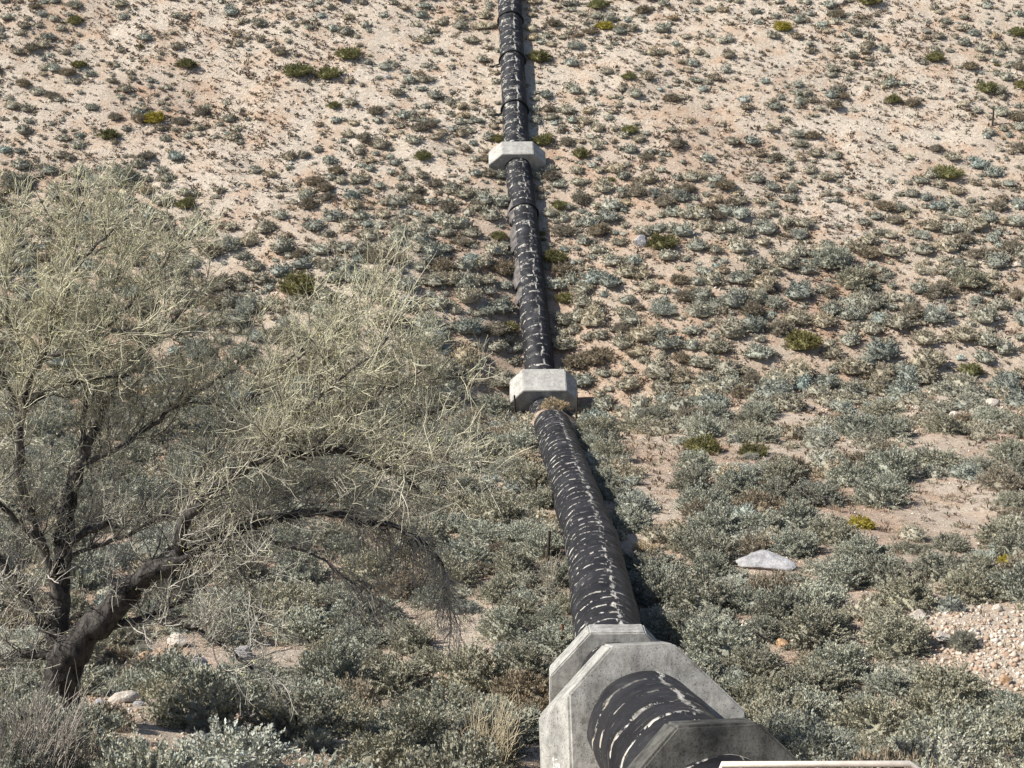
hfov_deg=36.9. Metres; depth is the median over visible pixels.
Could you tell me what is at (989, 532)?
sagebrush shrub
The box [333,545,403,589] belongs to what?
sagebrush shrub
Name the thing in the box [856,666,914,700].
sagebrush shrub
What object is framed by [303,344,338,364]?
dry brush shrub
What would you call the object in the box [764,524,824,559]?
sagebrush shrub
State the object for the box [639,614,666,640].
sagebrush shrub
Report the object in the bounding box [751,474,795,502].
sagebrush shrub
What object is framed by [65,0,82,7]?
silver shrub
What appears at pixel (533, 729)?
sagebrush shrub
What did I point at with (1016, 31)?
olive bush
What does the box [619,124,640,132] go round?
olive bush
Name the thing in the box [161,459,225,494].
sagebrush shrub
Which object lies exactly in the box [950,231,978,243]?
dry brush shrub
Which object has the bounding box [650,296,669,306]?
silver shrub
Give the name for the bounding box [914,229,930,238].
silver shrub
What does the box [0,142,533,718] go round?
bare tree
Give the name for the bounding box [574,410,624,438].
sagebrush shrub
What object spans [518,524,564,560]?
sagebrush shrub
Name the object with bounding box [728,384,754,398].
dry brush shrub
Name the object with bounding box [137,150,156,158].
dry brush shrub
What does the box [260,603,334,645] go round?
sagebrush shrub
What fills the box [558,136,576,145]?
dry brush shrub
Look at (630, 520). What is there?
sagebrush shrub
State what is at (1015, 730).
sagebrush shrub
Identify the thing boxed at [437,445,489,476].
sagebrush shrub
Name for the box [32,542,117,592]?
sagebrush shrub
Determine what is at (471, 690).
sagebrush shrub
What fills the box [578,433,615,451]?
sagebrush shrub
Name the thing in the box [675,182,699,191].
dry brush shrub
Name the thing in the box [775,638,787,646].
boulder
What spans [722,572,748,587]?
silver shrub
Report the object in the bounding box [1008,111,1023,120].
dry brush shrub
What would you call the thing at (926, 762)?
sagebrush shrub
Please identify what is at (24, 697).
sagebrush shrub
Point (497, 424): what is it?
silver shrub
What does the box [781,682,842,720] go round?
sagebrush shrub
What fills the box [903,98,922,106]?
dry brush shrub
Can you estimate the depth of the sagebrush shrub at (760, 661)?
54.57 m
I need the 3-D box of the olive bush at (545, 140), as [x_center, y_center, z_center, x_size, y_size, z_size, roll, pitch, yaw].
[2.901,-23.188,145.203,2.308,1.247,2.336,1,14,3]
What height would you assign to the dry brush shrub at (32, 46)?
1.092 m
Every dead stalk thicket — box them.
[0,659,115,767]
[49,711,137,767]
[408,598,448,636]
[442,678,539,767]
[533,552,567,586]
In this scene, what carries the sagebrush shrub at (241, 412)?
on the ground
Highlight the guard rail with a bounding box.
[719,760,919,767]
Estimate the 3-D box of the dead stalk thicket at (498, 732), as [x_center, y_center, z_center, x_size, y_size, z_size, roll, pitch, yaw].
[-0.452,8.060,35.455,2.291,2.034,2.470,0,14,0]
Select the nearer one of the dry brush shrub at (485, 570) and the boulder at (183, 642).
the boulder at (183, 642)
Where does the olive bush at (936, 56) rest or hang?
on the ground
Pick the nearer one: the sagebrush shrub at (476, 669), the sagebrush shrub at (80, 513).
the sagebrush shrub at (476, 669)
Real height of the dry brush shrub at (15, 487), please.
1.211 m
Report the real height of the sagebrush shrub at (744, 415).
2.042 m
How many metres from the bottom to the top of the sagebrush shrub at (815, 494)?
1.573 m
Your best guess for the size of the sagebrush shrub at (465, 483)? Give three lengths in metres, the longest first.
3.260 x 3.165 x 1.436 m
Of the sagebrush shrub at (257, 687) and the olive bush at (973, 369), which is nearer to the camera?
the sagebrush shrub at (257, 687)
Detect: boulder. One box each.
[94,698,103,704]
[107,690,138,702]
[132,701,143,705]
[138,651,150,659]
[167,633,187,646]
[192,655,207,666]
[235,646,252,657]
[634,235,647,246]
[735,550,795,570]
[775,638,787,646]
[837,0,844,4]
[908,609,925,620]
[935,630,950,642]
[985,398,999,406]
[991,604,1002,611]
[1000,674,1009,683]
[1013,261,1021,266]
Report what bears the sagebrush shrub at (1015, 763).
on the ground
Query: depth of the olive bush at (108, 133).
145.26 m
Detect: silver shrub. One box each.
[0,624,45,662]
[54,249,82,262]
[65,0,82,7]
[75,384,118,406]
[84,174,102,184]
[86,410,134,431]
[90,300,120,318]
[91,539,138,568]
[130,520,198,550]
[136,526,197,562]
[165,713,311,767]
[183,337,214,358]
[187,446,239,469]
[214,234,242,250]
[234,296,259,313]
[251,17,267,25]
[336,381,373,398]
[407,386,449,408]
[476,303,497,314]
[484,417,515,427]
[567,40,583,48]
[613,487,661,512]
[627,569,642,586]
[639,603,673,625]
[646,187,662,196]
[646,302,676,314]
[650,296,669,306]
[668,188,691,200]
[714,418,735,430]
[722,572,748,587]
[735,460,765,477]
[741,452,760,459]
[744,525,765,535]
[746,287,772,302]
[764,294,786,307]
[788,128,805,136]
[788,227,807,238]
[791,139,810,145]
[802,423,839,442]
[856,354,877,366]
[881,727,984,767]
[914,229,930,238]
[918,302,953,322]
[961,452,1003,472]
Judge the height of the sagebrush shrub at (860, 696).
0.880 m
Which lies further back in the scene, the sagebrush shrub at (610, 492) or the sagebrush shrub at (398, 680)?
the sagebrush shrub at (610, 492)
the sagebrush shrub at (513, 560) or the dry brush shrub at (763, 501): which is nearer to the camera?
the sagebrush shrub at (513, 560)
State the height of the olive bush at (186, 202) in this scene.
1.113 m
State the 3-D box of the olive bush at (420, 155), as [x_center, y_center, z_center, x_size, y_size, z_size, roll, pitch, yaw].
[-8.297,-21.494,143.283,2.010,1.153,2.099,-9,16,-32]
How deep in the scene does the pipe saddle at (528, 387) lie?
119.54 m
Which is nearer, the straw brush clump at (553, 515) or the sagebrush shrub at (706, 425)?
the straw brush clump at (553, 515)
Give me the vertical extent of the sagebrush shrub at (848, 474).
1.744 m
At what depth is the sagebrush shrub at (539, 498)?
79.02 m
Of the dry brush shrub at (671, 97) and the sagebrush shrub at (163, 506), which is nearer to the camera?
the sagebrush shrub at (163, 506)
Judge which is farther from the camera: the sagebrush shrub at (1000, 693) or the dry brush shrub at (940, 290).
the dry brush shrub at (940, 290)
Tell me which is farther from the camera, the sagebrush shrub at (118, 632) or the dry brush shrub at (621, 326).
the dry brush shrub at (621, 326)
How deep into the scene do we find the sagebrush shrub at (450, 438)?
95.26 m
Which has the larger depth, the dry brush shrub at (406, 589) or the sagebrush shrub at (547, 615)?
the dry brush shrub at (406, 589)
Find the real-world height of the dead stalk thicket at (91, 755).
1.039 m
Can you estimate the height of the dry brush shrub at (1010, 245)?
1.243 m
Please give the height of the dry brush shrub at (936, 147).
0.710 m
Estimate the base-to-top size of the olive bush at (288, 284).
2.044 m
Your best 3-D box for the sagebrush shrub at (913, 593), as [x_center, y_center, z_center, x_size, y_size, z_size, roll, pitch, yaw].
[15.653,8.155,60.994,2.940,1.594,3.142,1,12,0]
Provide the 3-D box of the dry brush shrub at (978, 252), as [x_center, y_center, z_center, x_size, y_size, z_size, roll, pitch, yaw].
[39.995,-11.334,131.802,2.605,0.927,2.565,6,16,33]
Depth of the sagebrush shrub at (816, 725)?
41.28 m
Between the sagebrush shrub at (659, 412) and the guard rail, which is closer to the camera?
the guard rail
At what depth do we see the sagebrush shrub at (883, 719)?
47.27 m
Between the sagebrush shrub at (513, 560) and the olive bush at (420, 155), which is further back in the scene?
the olive bush at (420, 155)
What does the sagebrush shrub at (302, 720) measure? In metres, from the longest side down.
3.080 x 3.043 x 1.739 m
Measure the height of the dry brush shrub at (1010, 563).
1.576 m
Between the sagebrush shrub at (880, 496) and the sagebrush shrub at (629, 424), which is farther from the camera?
the sagebrush shrub at (629, 424)
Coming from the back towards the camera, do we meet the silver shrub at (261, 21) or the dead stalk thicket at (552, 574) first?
the silver shrub at (261, 21)
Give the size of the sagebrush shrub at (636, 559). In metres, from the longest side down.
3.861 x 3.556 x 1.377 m
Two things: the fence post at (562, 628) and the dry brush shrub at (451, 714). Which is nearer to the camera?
the dry brush shrub at (451, 714)
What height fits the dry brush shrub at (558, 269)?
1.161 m
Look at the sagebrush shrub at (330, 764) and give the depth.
30.02 m
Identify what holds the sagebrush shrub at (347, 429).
on the ground
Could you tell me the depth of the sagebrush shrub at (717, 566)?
65.89 m
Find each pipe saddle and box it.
[488,141,545,170]
[509,369,577,413]
[539,641,745,767]
[549,624,657,703]
[627,718,806,767]
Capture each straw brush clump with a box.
[536,396,573,410]
[546,513,556,519]
[631,539,660,554]
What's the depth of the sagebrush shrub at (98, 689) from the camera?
46.12 m
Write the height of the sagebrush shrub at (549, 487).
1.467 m
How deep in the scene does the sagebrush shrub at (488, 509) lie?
75.89 m
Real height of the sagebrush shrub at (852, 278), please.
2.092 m
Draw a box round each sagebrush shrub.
[0,171,38,189]
[0,415,31,437]
[0,445,30,470]
[0,464,38,485]
[0,488,26,522]
[0,507,23,532]
[0,519,34,552]
[0,572,38,608]
[0,645,19,672]
[0,662,44,699]
[0,688,20,708]
[0,689,64,717]
[0,691,116,767]
[0,725,57,767]
[6,643,99,678]
[18,659,106,696]
[20,523,99,564]
[23,591,95,621]
[24,412,66,439]
[25,443,65,468]
[27,449,74,483]
[31,405,71,417]
[31,468,94,503]
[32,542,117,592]
[33,479,89,521]
[38,409,80,428]
[40,641,117,666]
[51,430,105,456]
[57,465,96,485]
[61,450,108,472]
[64,696,129,746]
[70,608,169,651]
[74,494,127,534]
[76,753,106,767]
[80,668,106,696]
[84,479,121,499]
[88,460,148,488]
[90,722,208,767]
[95,666,147,695]
[97,734,153,764]
[107,164,143,185]
[108,470,170,506]
[109,437,161,466]
[117,422,169,446]
[120,641,202,679]
[122,494,167,520]
[127,753,181,767]
[129,406,157,418]
[129,595,185,617]
[132,648,246,694]
[135,675,179,698]
[137,670,267,734]
[139,553,213,601]
[145,410,191,434]
[156,484,222,527]
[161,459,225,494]
[162,449,192,468]
[164,390,205,413]
[169,435,228,452]
[181,404,222,420]
[182,583,266,626]
[183,415,235,441]
[193,756,223,767]
[199,610,266,647]
[201,516,223,536]
[201,546,270,588]
[211,493,261,516]
[217,523,264,553]
[218,653,290,681]
[222,664,305,710]
[223,407,259,421]
[225,469,282,500]
[229,435,256,458]
[232,416,265,432]
[234,581,285,609]
[239,421,274,439]
[242,502,306,535]
[244,678,359,750]
[250,498,309,519]
[251,521,313,565]
[251,579,329,622]
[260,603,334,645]
[261,434,307,449]
[262,548,330,587]
[263,445,306,474]
[269,460,331,496]
[273,673,326,699]
[284,632,369,690]
[290,682,359,709]
[293,725,338,754]
[293,747,380,767]
[298,627,349,661]
[300,439,345,465]
[302,517,347,546]
[305,413,335,426]
[310,395,357,415]
[313,454,351,474]
[313,698,380,738]
[318,576,359,606]
[321,530,367,554]
[323,423,362,439]
[324,589,409,631]
[325,620,390,652]
[326,722,433,767]
[329,435,364,457]
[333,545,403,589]
[334,473,397,507]
[336,466,390,485]
[339,494,391,525]
[354,644,402,670]
[355,656,437,703]
[355,720,418,750]
[359,407,404,426]
[359,429,406,453]
[364,452,406,473]
[373,513,464,560]
[375,698,464,751]
[383,687,429,708]
[384,619,433,655]
[389,459,453,493]
[390,477,448,508]
[391,427,422,444]
[394,722,502,767]
[396,676,483,719]
[406,645,448,674]
[407,585,461,610]
[413,429,461,457]
[415,491,453,515]
[417,551,480,590]
[417,701,447,716]
[429,533,494,568]
[429,634,513,693]
[430,509,483,534]
[436,708,536,758]
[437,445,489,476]
[439,488,482,512]
[441,415,493,443]
[444,473,497,500]
[446,693,541,745]
[454,684,481,706]
[455,517,502,544]
[459,436,515,463]
[466,490,524,525]
[469,693,520,716]
[471,391,516,416]
[471,568,525,605]
[475,600,526,644]
[481,738,526,767]
[482,455,530,475]
[485,428,539,453]
[486,542,542,575]
[486,589,539,621]
[490,516,563,550]
[493,634,548,679]
[500,458,547,489]
[511,618,573,661]
[518,482,553,509]
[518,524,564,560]
[521,599,567,631]
[537,556,568,588]
[544,590,570,614]
[546,479,551,496]
[558,613,573,633]
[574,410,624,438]
[575,425,619,441]
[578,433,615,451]
[587,435,636,461]
[591,465,625,486]
[598,480,629,502]
[609,505,663,534]
[616,414,654,432]
[622,546,690,574]
[629,562,690,608]
[635,402,674,420]
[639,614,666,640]
[640,559,696,584]
[651,605,713,646]
[660,525,718,555]
[664,566,744,615]
[665,461,714,493]
[670,448,717,472]
[671,478,735,512]
[677,528,743,567]
[678,410,729,437]
[678,646,726,678]
[679,608,762,658]
[681,497,748,538]
[681,648,731,694]
[690,547,736,579]
[698,399,738,419]
[699,602,741,626]
[701,479,750,500]
[704,577,740,594]
[710,465,761,491]
[716,674,745,695]
[721,583,769,615]
[723,637,786,676]
[725,677,780,708]
[732,405,775,428]
[732,424,780,443]
[738,507,786,529]
[739,397,780,419]
[741,686,839,733]
[742,612,785,644]
[744,682,829,721]
[745,666,788,697]
[747,583,809,628]
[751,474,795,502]
[754,704,809,730]
[755,455,813,485]
[761,719,802,758]
[763,705,858,758]
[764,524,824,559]
[764,574,851,613]
[770,495,830,530]
[774,657,858,703]
[777,599,862,651]
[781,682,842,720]
[787,478,846,508]
[788,736,862,760]
[800,509,863,545]
[800,743,872,767]
[803,638,875,685]
[807,241,856,269]
[807,553,869,593]
[807,727,854,755]
[817,607,852,635]
[824,456,878,488]
[825,693,916,739]
[826,529,895,568]
[828,411,882,436]
[828,701,852,728]
[828,726,859,742]
[833,264,878,290]
[841,687,886,708]
[841,739,903,759]
[844,477,913,509]
[848,609,934,663]
[852,730,895,750]
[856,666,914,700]
[857,398,907,416]
[858,549,921,589]
[860,604,906,625]
[861,442,928,483]
[868,413,918,439]
[870,469,916,493]
[874,571,943,613]
[877,747,955,767]
[880,694,1013,767]
[885,727,916,746]
[888,686,970,728]
[890,540,935,554]
[903,657,996,709]
[908,442,963,469]
[908,548,978,583]
[918,409,974,435]
[929,560,1008,604]
[931,530,974,553]
[941,263,992,287]
[943,628,979,652]
[958,711,1023,754]
[965,549,1002,577]
[965,689,1023,725]
[968,404,1016,424]
[971,515,1023,550]
[975,685,1023,717]
[983,435,1023,463]
[985,557,1023,603]
[988,487,1023,509]
[988,524,1023,556]
[994,758,1023,767]
[995,758,1023,767]
[1000,447,1023,478]
[1010,737,1023,758]
[1014,416,1023,439]
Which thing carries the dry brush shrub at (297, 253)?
on the ground
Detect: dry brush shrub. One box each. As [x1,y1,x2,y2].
[0,195,7,205]
[0,226,21,238]
[0,481,35,500]
[0,595,81,634]
[15,77,31,85]
[21,40,40,50]
[27,2,41,7]
[43,91,60,97]
[56,195,74,204]
[57,67,77,74]
[69,423,105,435]
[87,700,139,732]
[97,442,123,459]
[101,459,147,473]
[101,645,133,664]
[107,111,123,119]
[107,318,134,328]
[118,656,145,677]
[126,297,156,314]
[126,327,158,341]
[130,110,145,121]
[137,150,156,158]
[164,353,181,364]
[170,116,191,123]
[193,105,210,114]
[196,293,223,309]
[198,241,224,256]
[205,271,236,290]
[269,45,287,54]
[273,320,307,343]
[278,358,316,379]
[280,399,312,415]
[291,248,307,257]
[297,196,318,209]
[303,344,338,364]
[304,174,327,184]
[312,671,391,718]
[315,181,335,191]
[316,191,336,199]
[323,365,352,377]
[327,164,344,173]
[355,132,370,141]
[361,248,385,262]
[366,105,383,113]
[369,498,434,534]
[371,309,410,326]
[373,569,423,602]
[381,250,406,263]
[407,447,448,463]
[409,193,423,202]
[410,120,429,130]
[423,119,437,126]
[425,178,442,185]
[430,255,457,270]
[432,709,465,725]
[438,199,458,212]
[450,235,474,245]
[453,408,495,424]
[465,558,499,578]
[479,154,488,160]
[480,320,513,335]
[482,167,497,176]
[486,540,514,557]
[486,668,548,709]
[489,256,515,274]
[536,557,560,569]
[540,169,562,179]
[545,18,562,25]
[550,223,578,235]
[550,260,575,273]
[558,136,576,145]
[561,351,586,368]
[570,191,592,203]
[573,345,618,364]
[582,27,600,33]
[585,222,610,234]
[611,321,631,331]
[627,184,647,195]
[635,4,651,12]
[637,152,655,158]
[653,192,674,205]
[663,93,681,100]
[668,137,687,146]
[670,272,689,284]
[670,349,690,361]
[672,404,714,422]
[674,288,693,300]
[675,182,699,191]
[679,495,718,518]
[696,200,717,209]
[709,210,727,218]
[713,178,736,189]
[723,196,741,206]
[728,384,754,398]
[729,532,771,554]
[731,486,785,512]
[737,299,768,315]
[740,369,763,385]
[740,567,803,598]
[760,450,815,476]
[764,319,795,334]
[766,151,784,159]
[803,130,822,138]
[821,288,837,297]
[825,98,841,107]
[828,7,847,16]
[836,91,849,97]
[840,450,875,470]
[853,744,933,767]
[857,245,883,257]
[857,371,873,378]
[862,268,876,280]
[863,439,900,453]
[871,200,897,209]
[886,214,904,222]
[897,298,927,318]
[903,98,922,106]
[912,411,940,419]
[923,281,957,297]
[929,143,943,150]
[936,279,952,285]
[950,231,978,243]
[952,411,976,423]
[960,60,979,68]
[963,247,989,257]
[973,464,1023,491]
[985,199,1007,210]
[996,506,1023,518]
[997,547,1023,577]
[998,236,1023,250]
[1007,289,1023,298]
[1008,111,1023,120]
[1011,140,1023,152]
[1012,60,1023,69]
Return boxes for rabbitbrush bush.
[144,110,166,122]
[595,20,613,28]
[773,20,792,29]
[847,513,876,529]
[996,554,1010,563]
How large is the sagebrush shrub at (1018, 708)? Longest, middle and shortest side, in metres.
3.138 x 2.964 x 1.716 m
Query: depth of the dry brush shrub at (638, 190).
138.55 m
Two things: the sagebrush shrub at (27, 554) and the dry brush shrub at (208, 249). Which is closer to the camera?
the sagebrush shrub at (27, 554)
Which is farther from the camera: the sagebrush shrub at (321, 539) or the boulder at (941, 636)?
the sagebrush shrub at (321, 539)
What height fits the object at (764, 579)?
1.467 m
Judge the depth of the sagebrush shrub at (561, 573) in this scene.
65.03 m
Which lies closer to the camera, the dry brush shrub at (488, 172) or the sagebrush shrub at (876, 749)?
the sagebrush shrub at (876, 749)
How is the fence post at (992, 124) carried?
on the ground
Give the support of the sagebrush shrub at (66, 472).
on the ground
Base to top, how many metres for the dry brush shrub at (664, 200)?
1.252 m
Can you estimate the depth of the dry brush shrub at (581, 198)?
138.71 m
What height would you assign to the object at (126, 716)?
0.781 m
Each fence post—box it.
[514,395,515,413]
[546,531,550,564]
[561,624,563,639]
[575,397,577,420]
[991,108,994,125]
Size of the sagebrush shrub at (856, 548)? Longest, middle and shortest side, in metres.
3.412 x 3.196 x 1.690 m
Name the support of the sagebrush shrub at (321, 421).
on the ground
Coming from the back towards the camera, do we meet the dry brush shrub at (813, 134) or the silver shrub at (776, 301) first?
the dry brush shrub at (813, 134)
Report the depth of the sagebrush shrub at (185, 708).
38.29 m
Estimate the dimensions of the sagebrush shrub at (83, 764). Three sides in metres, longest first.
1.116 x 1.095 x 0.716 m
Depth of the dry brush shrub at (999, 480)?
83.88 m
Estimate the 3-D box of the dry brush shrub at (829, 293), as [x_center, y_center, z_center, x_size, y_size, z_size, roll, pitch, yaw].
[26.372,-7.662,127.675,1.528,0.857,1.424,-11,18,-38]
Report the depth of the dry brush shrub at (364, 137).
145.06 m
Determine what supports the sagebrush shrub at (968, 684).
on the ground
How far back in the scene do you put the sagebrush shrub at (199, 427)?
100.05 m
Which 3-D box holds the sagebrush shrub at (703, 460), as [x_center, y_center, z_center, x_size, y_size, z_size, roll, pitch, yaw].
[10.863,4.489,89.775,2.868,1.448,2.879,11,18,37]
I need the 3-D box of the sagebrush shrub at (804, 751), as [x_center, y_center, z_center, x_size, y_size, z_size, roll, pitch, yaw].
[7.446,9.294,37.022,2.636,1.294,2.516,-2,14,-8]
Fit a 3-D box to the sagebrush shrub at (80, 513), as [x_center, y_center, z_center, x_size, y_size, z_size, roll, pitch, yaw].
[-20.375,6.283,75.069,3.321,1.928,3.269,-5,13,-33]
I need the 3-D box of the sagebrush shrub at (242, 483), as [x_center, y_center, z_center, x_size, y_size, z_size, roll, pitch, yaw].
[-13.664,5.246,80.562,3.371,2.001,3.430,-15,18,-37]
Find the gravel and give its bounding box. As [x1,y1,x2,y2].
[0,0,1023,767]
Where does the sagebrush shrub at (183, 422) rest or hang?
on the ground
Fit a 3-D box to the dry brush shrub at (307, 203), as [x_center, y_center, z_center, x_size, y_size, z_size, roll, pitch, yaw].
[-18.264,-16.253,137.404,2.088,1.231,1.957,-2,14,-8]
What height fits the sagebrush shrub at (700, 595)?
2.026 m
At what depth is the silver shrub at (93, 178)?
140.65 m
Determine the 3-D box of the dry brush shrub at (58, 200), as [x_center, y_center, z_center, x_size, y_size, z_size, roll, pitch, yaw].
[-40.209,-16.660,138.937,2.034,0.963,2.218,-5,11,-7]
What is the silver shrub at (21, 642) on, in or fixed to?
on the ground
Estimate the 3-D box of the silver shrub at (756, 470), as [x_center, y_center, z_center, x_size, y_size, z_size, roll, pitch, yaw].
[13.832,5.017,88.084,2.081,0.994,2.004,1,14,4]
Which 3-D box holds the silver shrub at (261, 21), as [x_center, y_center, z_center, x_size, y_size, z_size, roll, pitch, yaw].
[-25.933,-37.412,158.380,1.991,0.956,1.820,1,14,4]
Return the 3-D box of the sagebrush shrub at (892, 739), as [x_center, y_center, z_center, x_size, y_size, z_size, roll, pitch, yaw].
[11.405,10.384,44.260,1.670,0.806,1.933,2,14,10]
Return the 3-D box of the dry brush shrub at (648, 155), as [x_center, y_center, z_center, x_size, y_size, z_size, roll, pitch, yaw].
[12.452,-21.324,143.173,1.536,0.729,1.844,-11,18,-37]
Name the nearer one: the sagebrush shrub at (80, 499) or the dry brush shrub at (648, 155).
the sagebrush shrub at (80, 499)
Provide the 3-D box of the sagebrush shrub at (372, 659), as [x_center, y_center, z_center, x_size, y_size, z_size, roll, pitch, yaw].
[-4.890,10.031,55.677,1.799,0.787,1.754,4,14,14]
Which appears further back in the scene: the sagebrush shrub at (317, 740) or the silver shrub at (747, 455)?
the silver shrub at (747, 455)
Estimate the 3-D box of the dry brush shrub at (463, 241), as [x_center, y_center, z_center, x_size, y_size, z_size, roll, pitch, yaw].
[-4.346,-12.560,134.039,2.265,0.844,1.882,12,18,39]
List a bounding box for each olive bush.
[65,14,84,23]
[69,60,87,66]
[94,128,122,138]
[172,196,197,208]
[174,56,197,66]
[276,270,320,294]
[281,62,316,76]
[314,65,345,78]
[325,101,340,107]
[333,45,361,58]
[412,148,432,159]
[489,230,508,239]
[490,133,502,141]
[503,321,518,332]
[525,49,552,60]
[531,133,554,144]
[542,248,568,263]
[549,199,568,208]
[553,292,573,302]
[571,147,590,157]
[585,0,609,7]
[618,72,636,78]
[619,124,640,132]
[643,232,680,248]
[682,434,723,455]
[735,440,768,456]
[780,328,822,349]
[853,0,882,3]
[884,93,901,102]
[922,51,945,60]
[930,163,965,178]
[956,362,985,375]
[974,81,1000,91]
[1007,26,1023,35]
[1013,79,1023,87]
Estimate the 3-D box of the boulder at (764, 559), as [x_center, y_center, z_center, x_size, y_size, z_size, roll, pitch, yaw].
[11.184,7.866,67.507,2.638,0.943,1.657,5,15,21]
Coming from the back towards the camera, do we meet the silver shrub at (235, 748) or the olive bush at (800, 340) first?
the olive bush at (800, 340)
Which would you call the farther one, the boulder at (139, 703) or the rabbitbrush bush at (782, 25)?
the rabbitbrush bush at (782, 25)
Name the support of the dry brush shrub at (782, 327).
on the ground
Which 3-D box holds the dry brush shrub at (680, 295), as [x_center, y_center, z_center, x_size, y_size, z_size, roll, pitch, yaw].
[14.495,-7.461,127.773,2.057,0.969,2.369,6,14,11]
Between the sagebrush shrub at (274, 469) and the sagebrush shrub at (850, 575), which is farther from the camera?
the sagebrush shrub at (274, 469)
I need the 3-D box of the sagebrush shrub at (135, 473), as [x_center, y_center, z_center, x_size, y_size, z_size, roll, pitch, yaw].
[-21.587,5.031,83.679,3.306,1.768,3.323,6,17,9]
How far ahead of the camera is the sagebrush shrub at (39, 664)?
51.99 m
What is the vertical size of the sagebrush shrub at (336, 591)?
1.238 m
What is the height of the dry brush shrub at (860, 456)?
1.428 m
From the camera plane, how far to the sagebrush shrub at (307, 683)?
47.96 m
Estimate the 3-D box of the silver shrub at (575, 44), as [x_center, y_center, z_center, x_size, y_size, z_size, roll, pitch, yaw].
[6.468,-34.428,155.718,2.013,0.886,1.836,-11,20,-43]
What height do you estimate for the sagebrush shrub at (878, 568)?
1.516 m
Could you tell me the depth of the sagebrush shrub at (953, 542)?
72.23 m
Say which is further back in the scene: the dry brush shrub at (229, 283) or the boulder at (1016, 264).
the boulder at (1016, 264)
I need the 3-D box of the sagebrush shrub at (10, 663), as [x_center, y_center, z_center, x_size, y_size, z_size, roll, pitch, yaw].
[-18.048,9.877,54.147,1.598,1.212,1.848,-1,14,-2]
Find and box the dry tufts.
[0,0,1023,767]
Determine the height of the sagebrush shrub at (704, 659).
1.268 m
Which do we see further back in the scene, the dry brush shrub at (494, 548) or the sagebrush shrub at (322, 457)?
the sagebrush shrub at (322, 457)
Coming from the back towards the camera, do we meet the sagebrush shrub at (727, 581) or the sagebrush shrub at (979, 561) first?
the sagebrush shrub at (979, 561)
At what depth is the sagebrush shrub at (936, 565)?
65.08 m
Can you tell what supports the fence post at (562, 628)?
on the ground
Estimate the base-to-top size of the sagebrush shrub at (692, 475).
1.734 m
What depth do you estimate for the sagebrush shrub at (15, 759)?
29.02 m
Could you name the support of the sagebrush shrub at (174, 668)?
on the ground
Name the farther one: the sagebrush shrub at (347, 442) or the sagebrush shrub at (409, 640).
the sagebrush shrub at (347, 442)
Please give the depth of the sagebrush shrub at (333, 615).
61.37 m
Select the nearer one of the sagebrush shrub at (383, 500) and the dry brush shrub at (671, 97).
the sagebrush shrub at (383, 500)
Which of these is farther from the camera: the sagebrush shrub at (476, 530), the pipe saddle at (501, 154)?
the pipe saddle at (501, 154)
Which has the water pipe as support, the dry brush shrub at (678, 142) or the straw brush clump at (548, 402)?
the straw brush clump at (548, 402)
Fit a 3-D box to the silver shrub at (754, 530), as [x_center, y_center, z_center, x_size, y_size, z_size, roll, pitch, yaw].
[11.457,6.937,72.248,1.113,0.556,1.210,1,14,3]
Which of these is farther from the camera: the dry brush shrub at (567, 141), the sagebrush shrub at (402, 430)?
the dry brush shrub at (567, 141)
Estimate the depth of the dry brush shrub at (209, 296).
125.74 m
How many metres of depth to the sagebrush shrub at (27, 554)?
68.24 m
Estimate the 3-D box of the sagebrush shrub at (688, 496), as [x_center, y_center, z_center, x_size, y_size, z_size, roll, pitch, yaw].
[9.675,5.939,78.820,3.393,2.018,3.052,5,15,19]
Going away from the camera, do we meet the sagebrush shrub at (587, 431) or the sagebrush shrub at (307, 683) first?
the sagebrush shrub at (307, 683)
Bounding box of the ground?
[0,0,1023,767]
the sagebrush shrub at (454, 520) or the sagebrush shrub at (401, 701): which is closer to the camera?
the sagebrush shrub at (401, 701)
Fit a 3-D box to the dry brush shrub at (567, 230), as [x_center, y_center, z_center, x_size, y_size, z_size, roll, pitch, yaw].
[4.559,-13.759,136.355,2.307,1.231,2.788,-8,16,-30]
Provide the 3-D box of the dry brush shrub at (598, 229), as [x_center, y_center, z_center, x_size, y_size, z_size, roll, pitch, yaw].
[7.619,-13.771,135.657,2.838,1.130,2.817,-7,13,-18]
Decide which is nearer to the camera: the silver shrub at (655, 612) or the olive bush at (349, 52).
the silver shrub at (655, 612)
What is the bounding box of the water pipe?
[489,0,752,767]
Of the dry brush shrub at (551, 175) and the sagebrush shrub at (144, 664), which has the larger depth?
the dry brush shrub at (551, 175)
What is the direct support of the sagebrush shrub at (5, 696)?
on the ground
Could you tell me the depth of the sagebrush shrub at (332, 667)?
51.98 m
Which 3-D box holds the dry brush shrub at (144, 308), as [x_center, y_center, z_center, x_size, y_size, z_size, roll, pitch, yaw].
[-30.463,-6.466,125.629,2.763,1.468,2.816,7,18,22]
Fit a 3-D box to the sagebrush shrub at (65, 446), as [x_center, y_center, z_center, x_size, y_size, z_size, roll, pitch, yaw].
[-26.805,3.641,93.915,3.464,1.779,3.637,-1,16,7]
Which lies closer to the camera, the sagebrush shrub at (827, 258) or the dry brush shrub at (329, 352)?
the dry brush shrub at (329, 352)
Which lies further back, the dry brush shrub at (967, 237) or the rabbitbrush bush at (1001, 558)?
the dry brush shrub at (967, 237)
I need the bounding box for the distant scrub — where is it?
[0,0,1023,767]
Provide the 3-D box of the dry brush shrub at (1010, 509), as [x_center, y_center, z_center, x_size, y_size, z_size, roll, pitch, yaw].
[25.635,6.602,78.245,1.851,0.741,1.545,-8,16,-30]
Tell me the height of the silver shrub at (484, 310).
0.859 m
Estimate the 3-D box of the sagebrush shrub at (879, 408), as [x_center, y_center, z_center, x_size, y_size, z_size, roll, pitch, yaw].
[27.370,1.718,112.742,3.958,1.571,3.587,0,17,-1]

